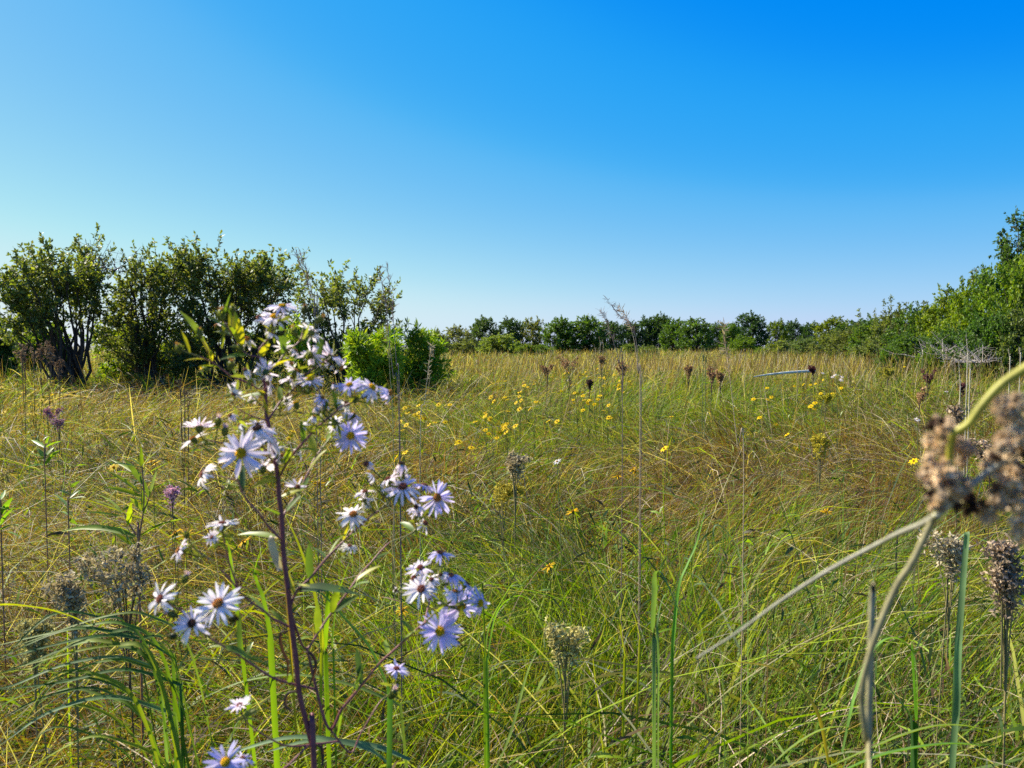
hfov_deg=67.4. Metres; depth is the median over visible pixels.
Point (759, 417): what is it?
yellow daisy
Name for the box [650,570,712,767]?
sedge clump
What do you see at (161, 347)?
willow bush
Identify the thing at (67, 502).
leafy seedling
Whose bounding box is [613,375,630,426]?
yellow daisy
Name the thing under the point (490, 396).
yellow daisy
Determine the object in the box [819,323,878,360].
thicket shrub
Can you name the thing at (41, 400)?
yellow daisy
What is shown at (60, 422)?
pink flower
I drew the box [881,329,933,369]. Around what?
thicket shrub
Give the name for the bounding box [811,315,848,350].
broadleaf tree
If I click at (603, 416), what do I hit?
yellow daisy
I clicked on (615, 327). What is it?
broadleaf tree
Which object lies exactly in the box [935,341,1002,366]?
dead brush
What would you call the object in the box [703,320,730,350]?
broadleaf tree
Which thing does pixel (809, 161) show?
sky
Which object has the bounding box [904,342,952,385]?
thicket shrub
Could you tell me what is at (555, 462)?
white flower
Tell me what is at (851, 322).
broadleaf tree
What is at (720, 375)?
spent weed
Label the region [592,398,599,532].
yellow daisy
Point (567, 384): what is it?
yellow daisy
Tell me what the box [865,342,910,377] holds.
thicket shrub
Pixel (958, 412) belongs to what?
spent weed
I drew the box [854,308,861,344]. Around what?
leafy shoot
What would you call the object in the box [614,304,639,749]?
grass stalk
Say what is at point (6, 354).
willow bush
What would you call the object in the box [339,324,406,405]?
willow bush
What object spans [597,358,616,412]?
yellow daisy
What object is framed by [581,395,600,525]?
yellow daisy
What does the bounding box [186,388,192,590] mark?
dry stalk
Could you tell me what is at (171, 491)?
pink flower
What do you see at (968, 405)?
grass stalk
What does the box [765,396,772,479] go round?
yellow daisy
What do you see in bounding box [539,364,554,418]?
spent weed
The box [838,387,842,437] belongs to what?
yellow daisy
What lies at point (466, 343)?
meadow bush
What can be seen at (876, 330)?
thicket shrub
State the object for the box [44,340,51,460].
dry stalk
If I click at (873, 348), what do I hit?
thicket shrub
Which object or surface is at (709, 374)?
spent weed
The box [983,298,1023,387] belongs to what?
thicket shrub
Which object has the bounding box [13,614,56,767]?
goldenrod
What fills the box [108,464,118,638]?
yellow daisy
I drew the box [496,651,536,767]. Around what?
sedge clump
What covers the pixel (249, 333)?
broadleaf tree
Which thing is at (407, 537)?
yellow daisy
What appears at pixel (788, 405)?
yellow daisy
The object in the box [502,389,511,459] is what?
yellow daisy
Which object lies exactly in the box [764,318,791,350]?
broadleaf tree
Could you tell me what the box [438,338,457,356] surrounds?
meadow bush
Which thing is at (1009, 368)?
grass stalk
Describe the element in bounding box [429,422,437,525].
yellow daisy
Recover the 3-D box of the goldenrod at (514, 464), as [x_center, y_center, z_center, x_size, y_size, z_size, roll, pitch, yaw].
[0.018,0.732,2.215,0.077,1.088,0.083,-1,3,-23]
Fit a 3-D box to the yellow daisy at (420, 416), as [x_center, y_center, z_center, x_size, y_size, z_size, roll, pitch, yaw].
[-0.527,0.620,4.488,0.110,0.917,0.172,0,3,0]
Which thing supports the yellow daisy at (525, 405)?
on the ground at (511, 564)
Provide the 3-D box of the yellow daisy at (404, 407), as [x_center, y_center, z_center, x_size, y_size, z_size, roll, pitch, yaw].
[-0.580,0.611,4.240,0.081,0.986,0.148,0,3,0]
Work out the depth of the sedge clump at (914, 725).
0.95 m
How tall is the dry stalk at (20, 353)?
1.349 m
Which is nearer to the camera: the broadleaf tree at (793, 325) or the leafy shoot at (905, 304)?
the leafy shoot at (905, 304)
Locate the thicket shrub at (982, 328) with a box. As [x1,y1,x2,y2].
[945,304,1023,384]
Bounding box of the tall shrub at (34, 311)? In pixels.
[0,222,118,395]
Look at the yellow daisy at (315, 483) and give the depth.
2.35 m
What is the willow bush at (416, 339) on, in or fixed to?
on the ground at (511, 564)
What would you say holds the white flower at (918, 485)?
on the ground at (511, 564)
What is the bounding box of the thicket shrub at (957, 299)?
[928,265,1003,359]
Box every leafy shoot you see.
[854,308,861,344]
[880,298,888,346]
[887,296,893,329]
[894,302,900,328]
[902,301,910,330]
[969,267,979,292]
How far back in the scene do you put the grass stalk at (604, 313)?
1.70 m
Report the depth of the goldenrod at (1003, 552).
1.10 m
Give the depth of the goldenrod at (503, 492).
2.29 m
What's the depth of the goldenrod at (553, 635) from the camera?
1.29 m
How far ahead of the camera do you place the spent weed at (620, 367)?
7.51 m
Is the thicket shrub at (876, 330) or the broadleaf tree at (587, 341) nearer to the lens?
the thicket shrub at (876, 330)
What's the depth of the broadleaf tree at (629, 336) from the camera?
111.18 m
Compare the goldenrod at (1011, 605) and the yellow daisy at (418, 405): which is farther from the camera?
the yellow daisy at (418, 405)
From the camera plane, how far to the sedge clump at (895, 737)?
0.85 m
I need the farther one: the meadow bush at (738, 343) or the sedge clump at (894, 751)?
the meadow bush at (738, 343)
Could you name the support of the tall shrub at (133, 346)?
on the ground at (511, 564)
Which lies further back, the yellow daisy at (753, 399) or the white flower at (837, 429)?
the yellow daisy at (753, 399)
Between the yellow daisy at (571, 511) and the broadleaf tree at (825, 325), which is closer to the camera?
the yellow daisy at (571, 511)
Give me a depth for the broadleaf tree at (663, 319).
113.86 m
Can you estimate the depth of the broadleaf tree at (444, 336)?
94.89 m
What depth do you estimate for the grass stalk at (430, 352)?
1.80 m
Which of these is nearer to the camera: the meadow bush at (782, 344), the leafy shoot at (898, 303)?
the leafy shoot at (898, 303)
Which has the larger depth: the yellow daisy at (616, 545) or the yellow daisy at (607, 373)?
the yellow daisy at (607, 373)
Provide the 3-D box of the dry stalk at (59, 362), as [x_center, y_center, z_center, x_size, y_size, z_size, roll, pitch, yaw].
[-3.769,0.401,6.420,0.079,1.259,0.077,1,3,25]
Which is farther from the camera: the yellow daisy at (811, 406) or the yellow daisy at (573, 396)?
the yellow daisy at (573, 396)
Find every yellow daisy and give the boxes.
[0,386,7,450]
[0,411,9,495]
[14,384,17,434]
[27,413,38,482]
[29,390,37,485]
[29,395,45,498]
[43,394,52,458]
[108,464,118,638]
[147,460,161,623]
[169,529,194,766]
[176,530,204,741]
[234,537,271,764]
[243,473,252,620]
[282,430,299,566]
[294,478,307,644]
[305,479,324,684]
[320,437,332,551]
[394,455,399,556]
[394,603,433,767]
[399,405,413,546]
[400,420,409,472]
[402,450,413,572]
[412,411,430,503]
[415,404,421,499]
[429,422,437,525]
[436,403,442,470]
[442,421,447,545]
[448,403,456,497]
[453,440,462,565]
[462,446,474,566]
[470,421,480,546]
[482,412,492,546]
[483,428,503,553]
[488,395,495,520]
[501,422,509,533]
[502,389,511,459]
[514,382,533,452]
[514,384,525,499]
[517,407,524,497]
[529,401,538,522]
[532,562,560,767]
[541,419,554,503]
[553,419,562,568]
[556,390,564,443]
[559,508,579,761]
[563,369,579,409]
[570,384,576,428]
[571,384,586,501]
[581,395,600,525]
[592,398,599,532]
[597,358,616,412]
[598,377,608,417]
[601,384,606,447]
[603,404,611,510]
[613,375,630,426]
[614,475,626,663]
[617,384,623,445]
[629,467,641,647]
[656,445,672,587]
[668,416,673,517]
[751,398,758,536]
[755,416,761,507]
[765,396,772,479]
[772,423,779,513]
[782,433,794,552]
[783,385,795,481]
[793,446,804,597]
[802,384,811,464]
[803,402,817,549]
[810,508,840,702]
[814,379,823,432]
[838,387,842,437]
[908,458,918,583]
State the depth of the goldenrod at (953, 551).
1.30 m
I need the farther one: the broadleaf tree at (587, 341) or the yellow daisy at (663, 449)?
the broadleaf tree at (587, 341)
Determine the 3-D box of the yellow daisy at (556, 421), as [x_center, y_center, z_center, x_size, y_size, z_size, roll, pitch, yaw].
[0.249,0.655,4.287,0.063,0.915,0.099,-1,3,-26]
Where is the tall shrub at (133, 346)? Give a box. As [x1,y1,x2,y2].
[86,238,214,386]
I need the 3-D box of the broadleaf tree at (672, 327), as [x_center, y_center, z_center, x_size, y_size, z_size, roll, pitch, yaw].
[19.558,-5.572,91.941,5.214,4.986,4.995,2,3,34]
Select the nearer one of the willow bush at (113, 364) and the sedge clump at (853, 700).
the sedge clump at (853, 700)
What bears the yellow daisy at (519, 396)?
on the ground at (511, 564)
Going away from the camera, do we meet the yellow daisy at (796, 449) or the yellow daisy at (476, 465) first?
the yellow daisy at (796, 449)
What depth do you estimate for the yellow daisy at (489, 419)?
4.62 m
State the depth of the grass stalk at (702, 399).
6.01 m
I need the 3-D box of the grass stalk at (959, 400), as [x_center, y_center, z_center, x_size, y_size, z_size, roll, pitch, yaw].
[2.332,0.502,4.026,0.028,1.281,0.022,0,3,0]
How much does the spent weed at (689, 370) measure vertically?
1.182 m
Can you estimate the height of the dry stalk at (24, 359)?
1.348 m
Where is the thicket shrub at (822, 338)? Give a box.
[806,329,847,360]
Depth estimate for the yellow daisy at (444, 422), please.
4.21 m
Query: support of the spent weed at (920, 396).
on the ground at (511, 564)
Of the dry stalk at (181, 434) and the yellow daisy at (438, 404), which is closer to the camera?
the dry stalk at (181, 434)
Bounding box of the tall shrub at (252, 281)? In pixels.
[149,229,316,394]
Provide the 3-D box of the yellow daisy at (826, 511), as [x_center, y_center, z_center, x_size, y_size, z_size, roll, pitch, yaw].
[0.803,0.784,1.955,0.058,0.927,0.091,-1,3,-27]
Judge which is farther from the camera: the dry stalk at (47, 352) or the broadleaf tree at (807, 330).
the broadleaf tree at (807, 330)
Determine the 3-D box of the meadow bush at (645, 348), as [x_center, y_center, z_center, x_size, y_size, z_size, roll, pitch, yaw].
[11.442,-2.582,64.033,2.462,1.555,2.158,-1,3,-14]
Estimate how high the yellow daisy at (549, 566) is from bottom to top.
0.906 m
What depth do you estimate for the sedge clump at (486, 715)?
1.15 m
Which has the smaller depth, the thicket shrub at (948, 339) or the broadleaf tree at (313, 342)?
the thicket shrub at (948, 339)
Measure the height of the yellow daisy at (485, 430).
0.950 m
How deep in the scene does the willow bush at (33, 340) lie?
23.54 m
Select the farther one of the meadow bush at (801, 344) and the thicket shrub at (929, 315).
the meadow bush at (801, 344)
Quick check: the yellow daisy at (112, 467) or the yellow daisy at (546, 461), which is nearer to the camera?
the yellow daisy at (112, 467)
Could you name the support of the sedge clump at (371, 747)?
on the ground at (511, 564)
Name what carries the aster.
on the ground at (511, 564)
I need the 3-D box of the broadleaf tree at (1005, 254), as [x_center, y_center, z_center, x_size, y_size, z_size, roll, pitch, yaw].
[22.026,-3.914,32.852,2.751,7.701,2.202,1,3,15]
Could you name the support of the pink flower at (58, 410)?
on the ground at (511, 564)
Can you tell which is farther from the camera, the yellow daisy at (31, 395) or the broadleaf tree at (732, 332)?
the broadleaf tree at (732, 332)
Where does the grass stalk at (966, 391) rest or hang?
on the ground at (511, 564)
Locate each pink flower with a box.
[43,406,63,489]
[50,415,66,515]
[162,484,181,738]
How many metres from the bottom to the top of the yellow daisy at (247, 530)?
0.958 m
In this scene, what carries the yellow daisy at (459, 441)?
on the ground at (511, 564)
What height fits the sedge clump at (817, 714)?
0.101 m
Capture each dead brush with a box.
[880,325,978,363]
[913,333,975,355]
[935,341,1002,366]
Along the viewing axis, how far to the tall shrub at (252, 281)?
15.49 m
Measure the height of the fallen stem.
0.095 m
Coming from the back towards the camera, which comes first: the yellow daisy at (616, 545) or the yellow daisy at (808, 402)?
the yellow daisy at (808, 402)
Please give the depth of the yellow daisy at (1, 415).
6.12 m
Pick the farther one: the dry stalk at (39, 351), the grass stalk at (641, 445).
the dry stalk at (39, 351)
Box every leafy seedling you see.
[0,490,18,763]
[28,436,60,715]
[55,479,82,757]
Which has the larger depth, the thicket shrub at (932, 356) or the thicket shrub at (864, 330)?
the thicket shrub at (864, 330)
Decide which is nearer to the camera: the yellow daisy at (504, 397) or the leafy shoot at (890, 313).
the yellow daisy at (504, 397)
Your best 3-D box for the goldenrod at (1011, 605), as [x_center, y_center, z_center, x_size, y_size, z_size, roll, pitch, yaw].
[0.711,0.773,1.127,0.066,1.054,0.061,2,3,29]
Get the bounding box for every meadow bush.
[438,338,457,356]
[451,336,484,356]
[474,332,521,356]
[512,343,541,355]
[531,344,554,355]
[618,343,636,353]
[636,344,659,354]
[726,335,760,354]
[752,347,766,355]
[760,338,797,358]
[789,336,822,359]
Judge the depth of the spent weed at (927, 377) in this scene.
8.00 m
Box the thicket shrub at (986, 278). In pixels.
[959,253,1020,342]
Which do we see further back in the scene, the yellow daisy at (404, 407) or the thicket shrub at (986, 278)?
the thicket shrub at (986, 278)
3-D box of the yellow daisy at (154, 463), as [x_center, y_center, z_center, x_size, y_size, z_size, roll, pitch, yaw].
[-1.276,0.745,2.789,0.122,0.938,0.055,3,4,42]
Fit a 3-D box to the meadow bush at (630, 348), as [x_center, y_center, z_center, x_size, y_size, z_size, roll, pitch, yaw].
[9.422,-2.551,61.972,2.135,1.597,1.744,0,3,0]
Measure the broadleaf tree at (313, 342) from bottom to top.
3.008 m
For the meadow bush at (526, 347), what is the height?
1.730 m
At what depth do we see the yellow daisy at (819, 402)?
7.55 m
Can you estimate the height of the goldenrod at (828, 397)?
1.064 m
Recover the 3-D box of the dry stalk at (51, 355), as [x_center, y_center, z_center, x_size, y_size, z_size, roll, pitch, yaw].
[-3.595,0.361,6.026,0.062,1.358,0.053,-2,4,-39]
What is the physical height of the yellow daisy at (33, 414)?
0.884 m
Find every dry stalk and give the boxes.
[13,343,26,454]
[20,343,28,424]
[29,347,38,466]
[36,342,44,434]
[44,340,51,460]
[47,343,55,442]
[54,358,64,452]
[176,378,185,553]
[182,387,187,590]
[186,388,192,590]
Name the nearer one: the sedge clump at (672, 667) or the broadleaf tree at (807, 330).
the sedge clump at (672, 667)
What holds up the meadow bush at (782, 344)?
on the ground at (511, 564)
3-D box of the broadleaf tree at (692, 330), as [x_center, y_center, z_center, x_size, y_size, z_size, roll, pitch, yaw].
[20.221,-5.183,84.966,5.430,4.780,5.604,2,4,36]
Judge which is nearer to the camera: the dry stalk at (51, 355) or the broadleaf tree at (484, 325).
the dry stalk at (51, 355)
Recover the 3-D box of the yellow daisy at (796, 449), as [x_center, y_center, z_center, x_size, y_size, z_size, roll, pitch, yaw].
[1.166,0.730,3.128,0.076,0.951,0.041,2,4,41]
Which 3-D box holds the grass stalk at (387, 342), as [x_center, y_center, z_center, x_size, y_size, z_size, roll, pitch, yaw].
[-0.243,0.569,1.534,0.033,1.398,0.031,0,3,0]
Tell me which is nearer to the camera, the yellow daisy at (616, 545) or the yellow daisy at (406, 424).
the yellow daisy at (616, 545)
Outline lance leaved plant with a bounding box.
[62,447,201,767]
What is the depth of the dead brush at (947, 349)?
18.56 m
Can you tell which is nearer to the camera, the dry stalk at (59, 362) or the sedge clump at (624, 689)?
the sedge clump at (624, 689)
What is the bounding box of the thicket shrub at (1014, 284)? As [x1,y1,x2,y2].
[975,250,1023,344]
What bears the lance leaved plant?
on the ground at (511, 564)
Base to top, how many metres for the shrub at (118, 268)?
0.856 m
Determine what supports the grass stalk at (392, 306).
on the ground at (511, 564)
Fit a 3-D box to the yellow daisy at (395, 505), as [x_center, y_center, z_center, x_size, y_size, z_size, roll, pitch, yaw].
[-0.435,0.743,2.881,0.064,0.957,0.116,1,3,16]
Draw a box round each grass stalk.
[291,250,319,666]
[296,248,323,735]
[376,265,401,761]
[379,263,402,765]
[382,321,396,767]
[420,342,434,766]
[595,308,622,736]
[604,296,641,767]
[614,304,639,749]
[701,354,703,497]
[704,356,706,471]
[717,318,743,766]
[955,358,961,531]
[962,333,967,528]
[966,353,971,475]
[1008,348,1012,392]
[1018,346,1021,392]
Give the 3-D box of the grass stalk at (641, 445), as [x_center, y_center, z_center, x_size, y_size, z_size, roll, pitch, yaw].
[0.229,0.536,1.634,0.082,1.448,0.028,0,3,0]
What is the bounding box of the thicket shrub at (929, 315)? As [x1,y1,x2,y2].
[912,283,972,351]
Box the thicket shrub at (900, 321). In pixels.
[880,300,941,353]
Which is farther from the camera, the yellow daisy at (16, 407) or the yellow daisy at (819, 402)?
the yellow daisy at (819, 402)
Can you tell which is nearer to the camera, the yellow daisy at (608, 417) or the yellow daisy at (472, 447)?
the yellow daisy at (472, 447)
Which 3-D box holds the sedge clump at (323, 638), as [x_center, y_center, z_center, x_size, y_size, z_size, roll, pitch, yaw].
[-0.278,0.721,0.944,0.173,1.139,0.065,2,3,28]
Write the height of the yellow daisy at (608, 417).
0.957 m
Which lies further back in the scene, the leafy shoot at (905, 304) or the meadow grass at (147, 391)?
the leafy shoot at (905, 304)
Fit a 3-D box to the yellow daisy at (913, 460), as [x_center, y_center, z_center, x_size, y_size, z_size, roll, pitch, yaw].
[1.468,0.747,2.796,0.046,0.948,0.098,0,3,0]
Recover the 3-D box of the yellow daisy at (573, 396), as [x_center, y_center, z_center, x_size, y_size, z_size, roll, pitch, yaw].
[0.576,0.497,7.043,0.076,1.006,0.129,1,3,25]
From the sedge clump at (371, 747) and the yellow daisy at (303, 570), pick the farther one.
the yellow daisy at (303, 570)
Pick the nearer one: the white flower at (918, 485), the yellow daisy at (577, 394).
the white flower at (918, 485)
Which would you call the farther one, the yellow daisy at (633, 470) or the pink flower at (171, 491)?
the yellow daisy at (633, 470)
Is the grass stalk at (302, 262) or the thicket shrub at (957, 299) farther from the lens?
the thicket shrub at (957, 299)
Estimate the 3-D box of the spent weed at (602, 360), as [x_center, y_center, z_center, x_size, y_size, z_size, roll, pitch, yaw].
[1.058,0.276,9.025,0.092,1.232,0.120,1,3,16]
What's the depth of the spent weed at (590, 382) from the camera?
5.99 m
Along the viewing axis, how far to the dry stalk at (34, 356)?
5.40 m
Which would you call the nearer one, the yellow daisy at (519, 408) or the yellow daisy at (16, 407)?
the yellow daisy at (519, 408)
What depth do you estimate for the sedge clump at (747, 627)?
1.30 m
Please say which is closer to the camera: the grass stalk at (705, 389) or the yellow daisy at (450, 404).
the yellow daisy at (450, 404)
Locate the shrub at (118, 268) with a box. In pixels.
[72,242,145,281]
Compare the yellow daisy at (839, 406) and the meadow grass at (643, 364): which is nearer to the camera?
the yellow daisy at (839, 406)
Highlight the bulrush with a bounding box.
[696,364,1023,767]
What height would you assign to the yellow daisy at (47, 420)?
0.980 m
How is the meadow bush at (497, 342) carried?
on the ground at (511, 564)
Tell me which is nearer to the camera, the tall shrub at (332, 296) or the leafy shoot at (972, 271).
the tall shrub at (332, 296)
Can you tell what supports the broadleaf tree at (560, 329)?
on the ground at (511, 564)
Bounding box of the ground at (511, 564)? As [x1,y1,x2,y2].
[1,346,1015,767]
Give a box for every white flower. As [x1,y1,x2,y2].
[554,459,563,736]
[822,373,843,564]
[915,418,920,630]
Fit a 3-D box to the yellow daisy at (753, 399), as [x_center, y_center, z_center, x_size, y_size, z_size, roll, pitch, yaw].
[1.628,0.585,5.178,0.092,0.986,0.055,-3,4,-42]
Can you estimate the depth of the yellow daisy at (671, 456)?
4.54 m
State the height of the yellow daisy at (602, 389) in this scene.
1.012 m
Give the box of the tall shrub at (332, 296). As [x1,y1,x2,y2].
[285,258,402,389]
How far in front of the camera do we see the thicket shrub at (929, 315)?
26.91 m
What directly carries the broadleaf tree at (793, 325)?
on the ground at (511, 564)
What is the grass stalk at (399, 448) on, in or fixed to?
on the ground at (511, 564)
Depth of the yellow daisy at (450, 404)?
4.67 m
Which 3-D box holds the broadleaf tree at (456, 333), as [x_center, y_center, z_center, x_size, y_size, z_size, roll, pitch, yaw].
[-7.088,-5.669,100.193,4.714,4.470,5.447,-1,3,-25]
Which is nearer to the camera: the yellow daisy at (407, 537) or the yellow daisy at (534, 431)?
the yellow daisy at (407, 537)
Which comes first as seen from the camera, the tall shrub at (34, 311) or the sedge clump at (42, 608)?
the sedge clump at (42, 608)
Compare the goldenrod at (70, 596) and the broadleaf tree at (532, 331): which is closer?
the goldenrod at (70, 596)
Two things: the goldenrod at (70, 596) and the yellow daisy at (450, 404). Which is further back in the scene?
the yellow daisy at (450, 404)
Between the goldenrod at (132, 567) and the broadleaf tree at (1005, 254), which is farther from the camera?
the broadleaf tree at (1005, 254)
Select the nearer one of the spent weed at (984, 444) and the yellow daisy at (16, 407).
the spent weed at (984, 444)
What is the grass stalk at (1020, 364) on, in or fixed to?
on the ground at (511, 564)
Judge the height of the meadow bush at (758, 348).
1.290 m
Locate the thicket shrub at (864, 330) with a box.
[842,313,892,359]
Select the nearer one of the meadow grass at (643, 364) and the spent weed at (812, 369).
the spent weed at (812, 369)
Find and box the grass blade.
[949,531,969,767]
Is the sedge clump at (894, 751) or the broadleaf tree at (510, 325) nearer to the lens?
the sedge clump at (894, 751)
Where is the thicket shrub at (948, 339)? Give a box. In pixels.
[908,323,977,377]
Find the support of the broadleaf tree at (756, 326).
on the ground at (511, 564)
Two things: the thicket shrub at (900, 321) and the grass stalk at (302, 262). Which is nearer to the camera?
the grass stalk at (302, 262)
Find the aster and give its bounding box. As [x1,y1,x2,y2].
[148,293,489,767]
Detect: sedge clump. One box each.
[0,603,91,625]
[0,610,215,767]
[207,673,409,767]
[225,515,349,767]
[314,591,392,767]
[481,582,577,767]
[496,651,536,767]
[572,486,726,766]
[593,584,640,767]
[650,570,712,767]
[669,513,704,767]
[712,524,747,767]
[730,661,829,763]
[768,726,860,767]
[828,724,1014,767]
[841,637,917,751]
[847,742,1023,767]
[880,640,918,767]
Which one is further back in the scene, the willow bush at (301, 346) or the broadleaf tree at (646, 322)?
the broadleaf tree at (646, 322)
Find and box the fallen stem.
[753,370,815,376]
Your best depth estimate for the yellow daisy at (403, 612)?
1.60 m
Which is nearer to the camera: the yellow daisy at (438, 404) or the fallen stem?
the yellow daisy at (438, 404)
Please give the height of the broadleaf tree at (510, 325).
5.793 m
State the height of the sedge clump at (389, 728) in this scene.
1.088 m
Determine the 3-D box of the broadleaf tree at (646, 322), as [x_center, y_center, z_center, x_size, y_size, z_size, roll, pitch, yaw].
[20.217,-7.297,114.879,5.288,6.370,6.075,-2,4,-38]
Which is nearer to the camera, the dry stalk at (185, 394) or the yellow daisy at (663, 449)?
the yellow daisy at (663, 449)
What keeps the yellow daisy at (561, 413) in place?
on the ground at (511, 564)
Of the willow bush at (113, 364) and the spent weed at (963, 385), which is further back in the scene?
the willow bush at (113, 364)
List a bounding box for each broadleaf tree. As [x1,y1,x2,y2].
[224,331,272,354]
[303,334,328,346]
[430,329,451,344]
[444,324,473,351]
[468,315,496,347]
[490,315,532,349]
[517,315,548,346]
[538,315,580,353]
[563,313,611,353]
[594,319,626,350]
[614,320,650,349]
[630,315,667,348]
[645,311,674,348]
[656,317,692,352]
[672,316,716,352]
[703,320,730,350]
[718,321,743,349]
[733,310,772,349]
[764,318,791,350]
[780,318,804,348]
[792,320,824,344]
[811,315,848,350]
[820,318,867,349]
[988,206,1023,284]
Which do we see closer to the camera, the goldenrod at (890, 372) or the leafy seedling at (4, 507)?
the leafy seedling at (4, 507)
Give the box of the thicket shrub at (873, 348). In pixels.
[842,340,886,369]
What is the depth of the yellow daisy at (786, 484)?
3.64 m
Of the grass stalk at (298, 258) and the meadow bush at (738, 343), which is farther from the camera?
the meadow bush at (738, 343)
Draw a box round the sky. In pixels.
[0,0,1023,345]
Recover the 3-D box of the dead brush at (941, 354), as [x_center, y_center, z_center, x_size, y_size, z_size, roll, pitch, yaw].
[10.071,-0.872,18.099,1.688,1.092,1.878,-1,3,-18]
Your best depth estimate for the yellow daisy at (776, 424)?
4.08 m
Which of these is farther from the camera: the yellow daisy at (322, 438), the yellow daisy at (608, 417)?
the yellow daisy at (608, 417)
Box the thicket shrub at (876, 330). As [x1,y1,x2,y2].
[861,306,916,355]
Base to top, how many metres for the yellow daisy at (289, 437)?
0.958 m
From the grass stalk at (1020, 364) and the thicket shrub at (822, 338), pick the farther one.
the thicket shrub at (822, 338)
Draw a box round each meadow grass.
[0,348,1023,395]
[0,348,1023,445]
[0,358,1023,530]
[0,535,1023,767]
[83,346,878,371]
[89,347,826,358]
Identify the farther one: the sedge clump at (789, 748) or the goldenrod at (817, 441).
the goldenrod at (817, 441)
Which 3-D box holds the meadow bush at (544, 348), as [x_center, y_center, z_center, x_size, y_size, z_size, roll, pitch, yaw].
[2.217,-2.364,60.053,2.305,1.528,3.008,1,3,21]
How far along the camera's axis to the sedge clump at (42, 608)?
0.85 m
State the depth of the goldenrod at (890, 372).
7.00 m
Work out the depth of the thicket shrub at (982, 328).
17.33 m
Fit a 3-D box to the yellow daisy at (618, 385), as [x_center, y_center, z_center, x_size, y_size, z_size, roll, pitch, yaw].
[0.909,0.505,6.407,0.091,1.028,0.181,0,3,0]
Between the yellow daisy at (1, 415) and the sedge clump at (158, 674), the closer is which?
the sedge clump at (158, 674)
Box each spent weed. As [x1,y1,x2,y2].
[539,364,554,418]
[555,354,579,432]
[586,379,594,408]
[598,355,606,389]
[615,360,628,441]
[683,364,692,424]
[707,366,716,416]
[715,369,724,430]
[808,365,816,420]
[916,386,928,472]
[920,367,936,422]
[945,402,967,642]
[956,382,965,469]
[970,438,993,604]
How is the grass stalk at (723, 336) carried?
on the ground at (511, 564)
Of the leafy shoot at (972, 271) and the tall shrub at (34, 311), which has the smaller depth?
the tall shrub at (34, 311)
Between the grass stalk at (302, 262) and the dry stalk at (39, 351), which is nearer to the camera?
the grass stalk at (302, 262)
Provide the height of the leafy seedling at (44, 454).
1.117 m
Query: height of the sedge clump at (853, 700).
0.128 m
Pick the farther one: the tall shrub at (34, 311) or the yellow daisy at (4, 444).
the tall shrub at (34, 311)
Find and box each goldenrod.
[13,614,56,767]
[40,569,89,767]
[72,542,154,767]
[492,482,525,659]
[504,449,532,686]
[543,615,591,767]
[808,433,832,552]
[812,392,839,479]
[878,367,894,440]
[916,527,973,767]
[976,534,1023,767]
[980,558,1023,767]
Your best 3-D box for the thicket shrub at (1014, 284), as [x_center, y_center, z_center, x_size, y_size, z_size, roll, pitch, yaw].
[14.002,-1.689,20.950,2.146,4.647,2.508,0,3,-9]
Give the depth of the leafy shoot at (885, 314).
32.98 m
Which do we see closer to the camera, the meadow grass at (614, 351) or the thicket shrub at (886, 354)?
the thicket shrub at (886, 354)
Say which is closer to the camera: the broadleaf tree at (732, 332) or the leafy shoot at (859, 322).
the leafy shoot at (859, 322)
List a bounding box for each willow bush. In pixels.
[0,327,23,385]
[8,315,73,374]
[78,312,148,388]
[141,319,215,385]
[271,313,317,400]
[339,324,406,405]
[393,317,456,396]

